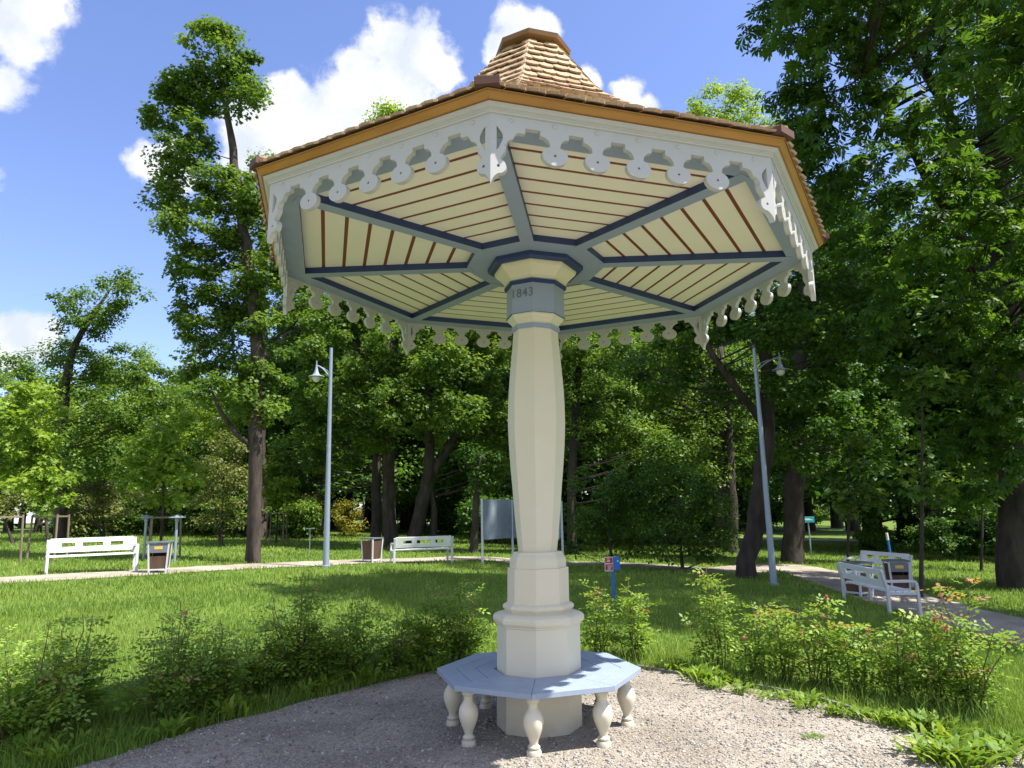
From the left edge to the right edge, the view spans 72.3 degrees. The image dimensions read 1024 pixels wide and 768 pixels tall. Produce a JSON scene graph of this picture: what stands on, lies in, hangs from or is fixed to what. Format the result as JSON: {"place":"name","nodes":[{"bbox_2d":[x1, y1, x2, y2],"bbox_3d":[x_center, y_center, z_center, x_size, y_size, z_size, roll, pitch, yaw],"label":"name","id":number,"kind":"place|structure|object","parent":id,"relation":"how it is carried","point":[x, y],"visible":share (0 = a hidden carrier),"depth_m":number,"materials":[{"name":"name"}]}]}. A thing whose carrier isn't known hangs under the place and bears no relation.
{"place":"outdoors","nodes":[
{"label":"outdoors","id":0,"kind":"place"},
{"bbox_2d":[0,556,509,583],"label":"path","id":1,"kind":"structure","parent":0,"point":[134,573],"depth_m":19.33,"materials":[{"name":"beige gravel"}]},
{"bbox_2d":[0,0,1016,518],"label":"sky","id":2,"kind":"structure","parent":0,"point":[75,75],"materials":[{"name":"blue"}]},
{"bbox_2d":[0,505,1023,767],"bbox_3d":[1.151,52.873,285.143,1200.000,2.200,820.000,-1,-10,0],"label":"ground","id":3,"kind":"structure","parent":0,"point":[824,529],"depth_m":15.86,"materials":[{"name":"green plant"}]},
{"bbox_2d":[0,477,31,543],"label":"willow bush","id":4,"kind":"object","parent":3,"relation":"on","point":[6,506],"visible":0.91,"depth_m":29.52,"materials":[{"name":"green plant"}]},
{"bbox_2d":[0,726,68,757],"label":"weed clump","id":5,"kind":"object","parent":3,"relation":"on","point":[20,738],"visible":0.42,"depth_m":5.44,"materials":[{"name":"green plant"}]},
{"bbox_2d":[0,345,73,531],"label":"broadleaf tree","id":6,"kind":"object","parent":3,"relation":"on","point":[22,371],"visible":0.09,"depth_m":50.39,"materials":[{"name":"green plant"}]},
{"bbox_2d":[0,379,90,559],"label":"young maple","id":7,"kind":"object","parent":3,"relation":"on","point":[16,420],"visible":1,"depth_m":21.33,"materials":[{"name":"green plant"}]},
{"bbox_2d":[0,617,97,749],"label":"rose bush","id":8,"kind":"object","parent":3,"relation":"on","point":[46,709],"visible":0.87,"depth_m":5.67,"materials":[{"name":"green plant"}]},
{"bbox_2d":[2,357,98,532],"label":"broadleaf tree","id":9,"kind":"object","parent":3,"relation":"on","point":[38,525],"visible":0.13,"depth_m":45.76,"materials":[{"name":"green plant"}]},
{"bbox_2d":[22,737,89,767],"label":"weed clump","id":10,"kind":"object","parent":3,"relation":"on","point":[52,753],"visible":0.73,"depth_m":5.16,"materials":[{"name":"green plant"}]},
{"bbox_2d":[4,613,137,735],"bbox_3d":[-3.958,2.526,6.104,0.972,1.010,1.064,-1,-10,0],"label":"rose bush","id":11,"kind":"object","parent":3,"relation":"on","point":[80,666],"visible":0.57,"depth_m":6.14,"materials":[{"name":"green plant"}]},
{"bbox_2d":[48,493,124,536],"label":"undergrowth bush","id":12,"kind":"object","parent":3,"relation":"on","point":[78,525],"visible":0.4,"depth_m":36.81,"materials":[{"name":"green plant"}]},
{"bbox_2d":[44,536,138,574],"bbox_3d":[-10.548,4.326,17.623,1.988,0.899,0.697,6,-12,-34],"label":"park bench","id":13,"kind":"object","parent":3,"relation":"on","point":[54,545],"visible":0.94,"depth_m":17.79,"materials":[{"name":"white paint"}]},
{"bbox_2d":[52,456,145,536],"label":"willow bush","id":14,"kind":"object","parent":3,"relation":"on","point":[105,490],"visible":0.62,"depth_m":33.35,"materials":[{"name":"green plant"}]},
{"bbox_2d":[32,265,198,538],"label":"maple tree","id":15,"kind":"object","parent":3,"relation":"on","point":[99,368],"visible":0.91,"depth_m":33.01,"materials":[{"name":"green plant"}]},
{"bbox_2d":[67,341,168,527],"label":"broadleaf tree","id":16,"kind":"object","parent":3,"relation":"on","point":[132,406],"visible":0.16,"depth_m":46.60,"materials":[{"name":"green plant"}]},
{"bbox_2d":[105,494,159,535],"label":"undergrowth bush","id":17,"kind":"object","parent":3,"relation":"on","point":[134,523],"visible":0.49,"depth_m":38.73,"materials":[{"name":"green plant"}]},
{"bbox_2d":[147,541,172,572],"bbox_3d":[-8.979,4.425,17.834,0.530,0.820,0.530,2,-11,-18],"label":"litter bin","id":18,"kind":"object","parent":3,"relation":"on","point":[159,554],"visible":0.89,"depth_m":17.65,"materials":[{"name":"brown wood"}]},
{"bbox_2d":[110,406,210,540],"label":"young maple","id":19,"kind":"object","parent":3,"relation":"on","point":[169,467],"visible":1,"depth_m":22.10,"materials":[{"name":"green plant"}]},
{"bbox_2d":[88,596,249,721],"bbox_3d":[-3.028,2.560,6.489,1.360,1.137,1.157,-3,-10,9],"label":"rose bush","id":20,"kind":"object","parent":3,"relation":"on","point":[177,697],"visible":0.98,"depth_m":6.27,"materials":[{"name":"green plant"}]},
{"bbox_2d":[116,346,227,531],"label":"broadleaf tree","id":21,"kind":"object","parent":3,"relation":"on","point":[203,419],"visible":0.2,"depth_m":45.71,"materials":[{"name":"green plant"}]},
{"bbox_2d":[142,712,201,741],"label":"weed clump","id":22,"kind":"object","parent":3,"relation":"on","point":[164,722],"visible":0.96,"depth_m":5.83,"materials":[{"name":"green plant"}]},
{"bbox_2d":[165,493,216,535],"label":"undergrowth bush","id":23,"kind":"object","parent":3,"relation":"on","point":[185,513],"visible":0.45,"depth_m":38.72,"materials":[{"name":"green plant"}]},
{"bbox_2d":[165,616,263,709],"bbox_3d":[-2.787,2.668,6.722,0.866,0.888,0.789,-1,-10,0],"label":"rose bush","id":24,"kind":"object","parent":3,"relation":"on","point":[227,671],"visible":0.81,"depth_m":6.61,"materials":[{"name":"green plant"}]},
{"bbox_2d":[133,13,297,562],"bbox_3d":[-9.942,-3.379,22.903,5.858,18.511,3.329,-1,-10,0],"label":"maple tree","id":25,"kind":"object","parent":3,"relation":"on","point":[179,92],"visible":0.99,"depth_m":22.85,"materials":[{"name":"green plant"}]},
{"bbox_2d":[182,428,248,545],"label":"willow bush","id":26,"kind":"object","parent":3,"relation":"on","point":[220,490],"visible":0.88,"depth_m":29.37,"materials":[{"name":"green plant"}]},
{"bbox_2d":[204,693,254,720],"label":"weed clump","id":27,"kind":"object","parent":3,"relation":"on","point":[229,706],"visible":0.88,"depth_m":6.32,"materials":[{"name":"green plant"}]},
{"bbox_2d":[196,493,276,537],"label":"undergrowth bush","id":28,"kind":"object","parent":3,"relation":"on","point":[242,512],"visible":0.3,"depth_m":37.06,"materials":[{"name":"green plant"}]},
{"bbox_2d":[201,349,284,533],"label":"broadleaf tree","id":29,"kind":"object","parent":3,"relation":"on","point":[219,425],"visible":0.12,"depth_m":43.16,"materials":[{"name":"green plant"}]},
{"bbox_2d":[225,626,289,697],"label":"rose bush","id":30,"kind":"object","parent":3,"relation":"on","point":[258,669],"visible":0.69,"depth_m":7.08,"materials":[{"name":"green plant"}]},
{"bbox_2d":[243,452,302,542],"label":"young maple","id":31,"kind":"object","parent":3,"relation":"on","point":[284,494],"visible":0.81,"depth_m":32.38,"materials":[{"name":"green plant"}]},
{"bbox_2d":[237,566,337,688],"bbox_3d":[-2.369,2.596,7.480,1.010,1.275,0.920,-1,-10,0],"label":"rose bush","id":32,"kind":"object","parent":3,"relation":"on","point":[290,644],"visible":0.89,"depth_m":7.40,"materials":[{"name":"green plant"}]},
{"bbox_2d":[244,146,331,537],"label":"tall tree","id":33,"kind":"object","parent":3,"relation":"on","point":[279,308],"visible":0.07,"depth_m":38.77,"materials":[{"name":"green plant"}]},
{"bbox_2d":[272,497,323,538],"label":"undergrowth bush","id":34,"kind":"object","parent":3,"relation":"on","point":[302,516],"visible":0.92,"depth_m":36.77,"materials":[{"name":"green plant"}]},
{"bbox_2d":[182,287,421,534],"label":"broadleaf tree","id":35,"kind":"object","parent":3,"relation":"on","point":[287,366],"visible":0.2,"depth_m":41.61,"materials":[{"name":"green plant"}]},
{"bbox_2d":[285,625,355,685],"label":"rose bush","id":36,"kind":"object","parent":3,"relation":"on","point":[315,668],"visible":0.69,"depth_m":7.40,"materials":[{"name":"green plant"}]},
{"bbox_2d":[308,348,332,567],"bbox_3d":[-5.739,2.151,20.873,0.794,6.650,0.491,-1,-10,0],"label":"street lamp","id":37,"kind":"object","parent":3,"relation":"on","point":[316,376],"visible":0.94,"depth_m":20.89,"materials":[{"name":"grey metal"}]},
{"bbox_2d":[264,300,381,539],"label":"maple tree","id":38,"kind":"object","parent":3,"relation":"on","point":[316,449],"visible":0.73,"depth_m":32.18,"materials":[{"name":"green plant"}]},
{"bbox_2d":[301,584,392,679],"bbox_3d":[-1.820,2.772,7.683,0.963,1.060,0.986,4,-11,-27],"label":"rose bush","id":39,"kind":"object","parent":3,"relation":"on","point":[354,651],"visible":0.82,"depth_m":7.66,"materials":[{"name":"green plant"}]},
{"bbox_2d":[330,499,367,536],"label":"dense bush","id":40,"kind":"object","parent":3,"relation":"on","point":[339,522],"visible":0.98,"depth_m":41.12,"materials":[{"name":"yellow plant"}]},
{"bbox_2d":[360,537,383,562],"bbox_3d":[-4.526,5.383,22.623,0.530,0.820,0.530,-7,-12,29],"label":"litter bin","id":41,"kind":"object","parent":3,"relation":"on","point":[371,550],"visible":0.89,"depth_m":22.49,"materials":[{"name":"brown wood"}]},
{"bbox_2d":[303,303,454,547],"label":"maple tree","id":42,"kind":"object","parent":3,"relation":"on","point":[389,421],"visible":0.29,"depth_m":30.16,"materials":[{"name":"green plant"}]},
{"bbox_2d":[362,96,406,535],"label":"tall tree","id":43,"kind":"object","parent":3,"relation":"on","point":[389,109],"visible":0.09,"depth_m":44.94,"materials":[{"name":"green plant"}]},
{"bbox_2d":[361,610,423,675],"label":"rose bush","id":44,"kind":"object","parent":3,"relation":"on","point":[393,652],"visible":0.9,"depth_m":7.90,"materials":[{"name":"green plant"}]},
{"bbox_2d":[331,319,483,532],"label":"broadleaf tree","id":45,"kind":"object","parent":3,"relation":"on","point":[402,481],"visible":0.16,"depth_m":49.68,"materials":[{"name":"green plant"}]},
{"bbox_2d":[364,352,471,528],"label":"broadleaf tree","id":46,"kind":"object","parent":3,"relation":"on","point":[405,520],"visible":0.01,"depth_m":56.70,"materials":[{"name":"green plant"}]},
{"bbox_2d":[390,536,453,562],"bbox_3d":[-2.960,5.457,22.989,1.980,0.899,0.697,3,-11,-20],"label":"park bench","id":47,"kind":"object","parent":3,"relation":"on","point":[447,542],"visible":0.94,"depth_m":22.83,"materials":[{"name":"white paint"}]},
{"bbox_2d":[388,583,459,668],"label":"rose bush","id":48,"kind":"object","parent":3,"relation":"on","point":[427,643],"visible":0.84,"depth_m":8.23,"materials":[{"name":"green plant"}]},
{"bbox_2d":[424,496,470,533],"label":"undergrowth bush","id":49,"kind":"object","parent":3,"relation":"on","point":[447,518],"visible":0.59,"depth_m":48.32,"materials":[{"name":"green plant"}]},
{"bbox_2d":[396,328,509,532],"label":"broadleaf tree","id":50,"kind":"object","parent":3,"relation":"on","point":[455,446],"visible":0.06,"depth_m":49.92,"materials":[{"name":"green plant"}]},
{"bbox_2d":[399,326,512,548],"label":"maple tree","id":51,"kind":"object","parent":3,"relation":"on","point":[464,372],"visible":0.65,"depth_m":30.09,"materials":[{"name":"green plant"}]},
{"bbox_2d":[422,577,495,661],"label":"rose bush","id":52,"kind":"object","parent":3,"relation":"on","point":[462,640],"visible":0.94,"depth_m":8.40,"materials":[{"name":"green plant"}]},
{"bbox_2d":[449,441,510,552],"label":"maple tree","id":53,"kind":"object","parent":3,"relation":"on","point":[479,475],"visible":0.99,"depth_m":28.44,"materials":[{"name":"green plant"}]},
{"bbox_2d":[453,495,512,542],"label":"undergrowth bush","id":54,"kind":"object","parent":3,"relation":"on","point":[467,508],"visible":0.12,"depth_m":36.54,"materials":[{"name":"green plant"}]},
{"bbox_2d":[406,334,608,503],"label":"broadleaf tree","id":55,"kind":"object","parent":3,"relation":"on","point":[503,373],"visible":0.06,"depth_m":44.32,"materials":[{"name":"green plant"}]},
{"bbox_2d":[0,628,1023,767],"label":"tall grass","id":56,"kind":"structure","parent":3,"relation":"on","point":[614,651],"depth_m":6.10,"materials":[{"name":"green plant"}]},
{"bbox_2d":[481,499,563,564],"bbox_3d":[0.334,5.003,23.485,2.680,2.325,1.270,-1,-10,0],"label":"notice board","id":57,"kind":"object","parent":3,"relation":"on","point":[498,519],"visible":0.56,"depth_m":23.46,"materials":[{"name":"grey metal"}]},
{"bbox_2d":[480,326,721,541],"bbox_3d":[5.204,0.261,41.665,12.212,18.940,12.227,3,-11,-23],"label":"broadleaf tree","id":58,"kind":"object","parent":3,"relation":"on","point":[633,467],"visible":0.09,"depth_m":38.79,"materials":[{"name":"green plant"}]},
{"bbox_2d":[578,579,623,652],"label":"rose bush","id":59,"kind":"object","parent":3,"relation":"on","point":[596,636],"visible":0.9,"depth_m":8.55,"materials":[{"name":"green plant"}]},
{"bbox_2d":[510,329,714,554],"bbox_3d":[4.160,1.872,30.001,8.348,11.038,5.639,-1,-10,0],"label":"broadleaf tree","id":60,"kind":"object","parent":3,"relation":"on","point":[579,359],"visible":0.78,"depth_m":29.84,"materials":[{"name":"green plant"}]},
{"bbox_2d":[557,451,667,563],"bbox_3d":[3.297,4.349,23.595,4.125,4.028,2.647,-1,-10,0],"label":"dense bush","id":61,"kind":"object","parent":3,"relation":"on","point":[629,493],"visible":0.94,"depth_m":23.40,"materials":[{"name":"green plant"}]},
{"bbox_2d":[577,493,664,544],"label":"undergrowth bush","id":62,"kind":"object","parent":3,"relation":"on","point":[626,527],"visible":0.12,"depth_m":38.30,"materials":[{"name":"green plant"}]},
{"bbox_2d":[597,577,659,660],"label":"rose bush","id":63,"kind":"object","parent":3,"relation":"on","point":[639,638],"visible":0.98,"depth_m":8.36,"materials":[{"name":"green plant"}]},
{"bbox_2d":[578,324,759,543],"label":"broadleaf tree","id":64,"kind":"object","parent":3,"relation":"on","point":[747,471],"visible":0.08,"depth_m":41.91,"materials":[{"name":"green plant"}]},
{"bbox_2d":[566,321,779,553],"bbox_3d":[8.098,2.331,33.612,10.554,11.930,6.332,2,-11,-18],"label":"broadleaf tree","id":65,"kind":"object","parent":3,"relation":"on","point":[723,418],"visible":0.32,"depth_m":33.56,"materials":[{"name":"green plant"}]},
{"bbox_2d":[634,495,711,542],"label":"undergrowth bush","id":66,"kind":"object","parent":3,"relation":"on","point":[652,510],"visible":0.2,"depth_m":40.53,"materials":[{"name":"green plant"}]},
{"bbox_2d":[628,459,745,569],"bbox_3d":[5.602,4.411,23.307,4.037,3.907,3.029,3,-11,-21],"label":"dense bush","id":67,"kind":"object","parent":3,"relation":"on","point":[678,521],"visible":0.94,"depth_m":22.90,"materials":[{"name":"green plant"}]},
{"bbox_2d":[679,564,740,668],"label":"rose bush","id":68,"kind":"object","parent":3,"relation":"on","point":[722,638],"visible":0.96,"depth_m":7.81,"materials":[{"name":"green plant"}]},
{"bbox_2d":[682,77,783,545],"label":"tall tree","id":69,"kind":"object","parent":3,"relation":"on","point":[737,96],"visible":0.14,"depth_m":42.71,"materials":[{"name":"green plant"}]},
{"bbox_2d":[705,321,787,494],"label":"broadleaf tree","id":70,"kind":"object","parent":3,"relation":"on","point":[743,451],"visible":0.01,"depth_m":63.28,"materials":[{"name":"green plant"}]},
{"bbox_2d":[611,185,902,578],"bbox_3d":[7.455,-0.506,21.296,8.759,12.909,6.535,-1,-10,0],"label":"leaning tree","id":71,"kind":"object","parent":3,"relation":"on","point":[762,334],"visible":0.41,"depth_m":20.70,"materials":[{"name":"green plant"}]},
{"bbox_2d":[726,602,792,679],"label":"rose bush","id":72,"kind":"object","parent":3,"relation":"on","point":[749,652],"visible":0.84,"depth_m":7.45,"materials":[{"name":"green plant"}]},
{"bbox_2d":[752,344,788,585],"bbox_3d":[7.268,2.155,19.193,1.119,6.650,0.498,-1,-10,0],"label":"street lamp","id":73,"kind":"object","parent":3,"relation":"on","point":[780,370],"visible":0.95,"depth_m":19.02,"materials":[{"name":"grey metal"}]},
{"bbox_2d":[749,602,814,683],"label":"rose bush","id":74,"kind":"object","parent":3,"relation":"on","point":[780,654],"visible":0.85,"depth_m":7.18,"materials":[{"name":"green plant"}]},
{"bbox_2d":[775,593,855,692],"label":"rose bush","id":75,"kind":"object","parent":3,"relation":"on","point":[816,661],"visible":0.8,"depth_m":6.96,"materials":[{"name":"green plant"}]},
{"bbox_2d":[742,204,915,563],"bbox_3d":[12.201,-0.364,28.015,7.841,15.133,5.522,4,-12,-28],"label":"broadleaf tree","id":76,"kind":"object","parent":3,"relation":"on","point":[795,450],"visible":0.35,"depth_m":27.28,"materials":[{"name":"green plant"}]},
{"bbox_2d":[816,621,888,695],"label":"rose bush","id":77,"kind":"object","parent":3,"relation":"on","point":[856,667],"visible":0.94,"depth_m":6.64,"materials":[{"name":"green plant"}]},
{"bbox_2d":[822,430,890,560],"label":"sapling","id":78,"kind":"object","parent":3,"relation":"on","point":[846,507],"visible":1,"depth_m":20.27,"materials":[{"name":"green plant"}]},
{"bbox_2d":[748,185,991,547],"bbox_3d":[21.647,-1.390,40.193,16.546,22.097,13.226,0,-10,-8],"label":"broadleaf tree","id":79,"kind":"object","parent":3,"relation":"on","point":[872,516],"visible":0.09,"depth_m":36.21,"materials":[{"name":"green plant"}]},
{"bbox_2d":[850,522,898,551],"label":"undergrowth bush","id":80,"kind":"object","parent":3,"relation":"on","point":[873,536],"visible":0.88,"depth_m":34.62,"materials":[{"name":"green plant"}]},
{"bbox_2d":[842,550,913,587],"bbox_3d":[10.082,5.116,19.367,0.697,0.899,2.030,1,-10,-11],"label":"park bench","id":81,"kind":"object","parent":3,"relation":"on","point":[864,554],"visible":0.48,"depth_m":19.60,"materials":[{"name":"white paint"}]},
{"bbox_2d":[734,0,1023,592],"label":"horse chestnut","id":82,"kind":"object","parent":3,"relation":"on","point":[994,399],"visible":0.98,"depth_m":16.20,"materials":[{"name":"green plant"}]},
{"bbox_2d":[836,562,922,614],"bbox_3d":[7.487,4.193,14.409,0.697,0.899,2.132,-2,-10,2],"label":"park bench","id":83,"kind":"object","parent":3,"relation":"on","point":[879,583],"visible":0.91,"depth_m":14.02,"materials":[{"name":"white paint"}]},
{"bbox_2d":[881,559,910,589],"bbox_3d":[9.679,4.837,17.586,0.530,0.820,0.530,-3,-10,12],"label":"litter bin","id":84,"kind":"object","parent":3,"relation":"on","point":[896,569],"visible":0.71,"depth_m":17.40,"materials":[{"name":"grey metal"}]},
{"bbox_2d":[848,616,945,701],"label":"rose bush","id":85,"kind":"object","parent":3,"relation":"on","point":[889,664],"visible":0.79,"depth_m":6.43,"materials":[{"name":"green plant"}]},
{"bbox_2d":[813,203,987,550],"bbox_3d":[22.452,-0.892,38.881,15.386,20.686,11.117,8,-13,-41],"label":"broadleaf tree","id":86,"kind":"object","parent":3,"relation":"on","point":[931,430],"visible":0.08,"depth_m":36.14,"materials":[{"name":"green plant"}]},
{"bbox_2d":[890,514,926,546],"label":"undergrowth bush","id":87,"kind":"object","parent":3,"relation":"on","point":[907,521],"visible":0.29,"depth_m":38.70,"materials":[{"name":"green plant"}]},
{"bbox_2d":[888,363,970,596],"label":"sapling","id":88,"kind":"object","parent":3,"relation":"on","point":[921,493],"visible":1,"depth_m":16.92,"materials":[{"name":"green plant"}]},
{"bbox_2d":[885,606,975,711],"bbox_3d":[3.700,2.419,6.173,0.727,0.910,0.641,2,-11,-18],"label":"rose bush","id":89,"kind":"object","parent":3,"relation":"on","point":[934,673],"visible":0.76,"depth_m":6.13,"materials":[{"name":"green plant"}]},
{"bbox_2d":[859,179,1023,516],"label":"broadleaf tree","id":90,"kind":"object","parent":3,"relation":"on","point":[940,416],"visible":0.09,"depth_m":35.18,"materials":[{"name":"green plant"}]},
{"bbox_2d":[900,514,984,560],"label":"undergrowth bush","id":91,"kind":"object","parent":3,"relation":"on","point":[944,534],"visible":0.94,"depth_m":29.79,"materials":[{"name":"green plant"}]},
{"bbox_2d":[891,164,1023,487],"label":"broadleaf tree","id":92,"kind":"object","parent":3,"relation":"on","point":[1021,243],"visible":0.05,"depth_m":35.87,"materials":[{"name":"green plant"}]},
{"bbox_2d":[913,577,1023,718],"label":"rose bush","id":93,"kind":"object","parent":3,"relation":"on","point":[971,682],"visible":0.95,"depth_m":5.86,"materials":[{"name":"green plant"}]},
{"bbox_2d":[940,462,997,571],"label":"sapling","id":94,"kind":"object","parent":3,"relation":"on","point":[981,517],"visible":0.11,"depth_m":24.82,"materials":[{"name":"green plant"}]},
{"bbox_2d":[957,516,997,554],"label":"undergrowth bush","id":95,"kind":"object","parent":3,"relation":"on","point":[990,535],"visible":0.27,"depth_m":29.28,"materials":[{"name":"green plant"}]},
{"bbox_2d":[73,670,1023,767],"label":"gravel ground","id":96,"kind":"structure","parent":0,"point":[458,730],"depth_m":5.58,"materials":[{"name":"grey gravel"}]},
{"bbox_2d":[437,651,640,757],"bbox_3d":[0.225,2.659,5.927,1.609,0.488,1.609,-6,-11,27],"label":"bench","id":97,"kind":"object","parent":96,"relation":"on","point":[600,675],"depth_m":5.48,"materials":[{"name":"grey paint"}]},
{"bbox_2d":[249,27,829,738],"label":"park pavilion","id":98,"kind":"structure","parent":96,"relation":"on","point":[535,193],"depth_m":5.82,"materials":[{"name":"beige paint"}]},
{"bbox_2d":[908,734,972,767],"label":"weed clump","id":99,"kind":"object","parent":96,"relation":"on","point":[946,757],"visible":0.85,"depth_m":4.86,"materials":[{"name":"green plant"}]},
{"bbox_2d":[920,735,1005,767],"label":"weed clump","id":100,"kind":"object","parent":96,"relation":"on","point":[970,758],"visible":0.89,"depth_m":4.77,"materials":[{"name":"green plant"}]},
{"bbox_2d":[976,737,1023,767],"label":"weed clump","id":101,"kind":"object","parent":96,"relation":"on","point":[992,744],"visible":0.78,"depth_m":4.81,"materials":[{"name":"green plant"}]},
{"bbox_2d":[566,561,1023,644],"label":"path","id":102,"kind":"structure","parent":0,"point":[830,579],"depth_m":15.50,"materials":[{"name":"grey gravel"}]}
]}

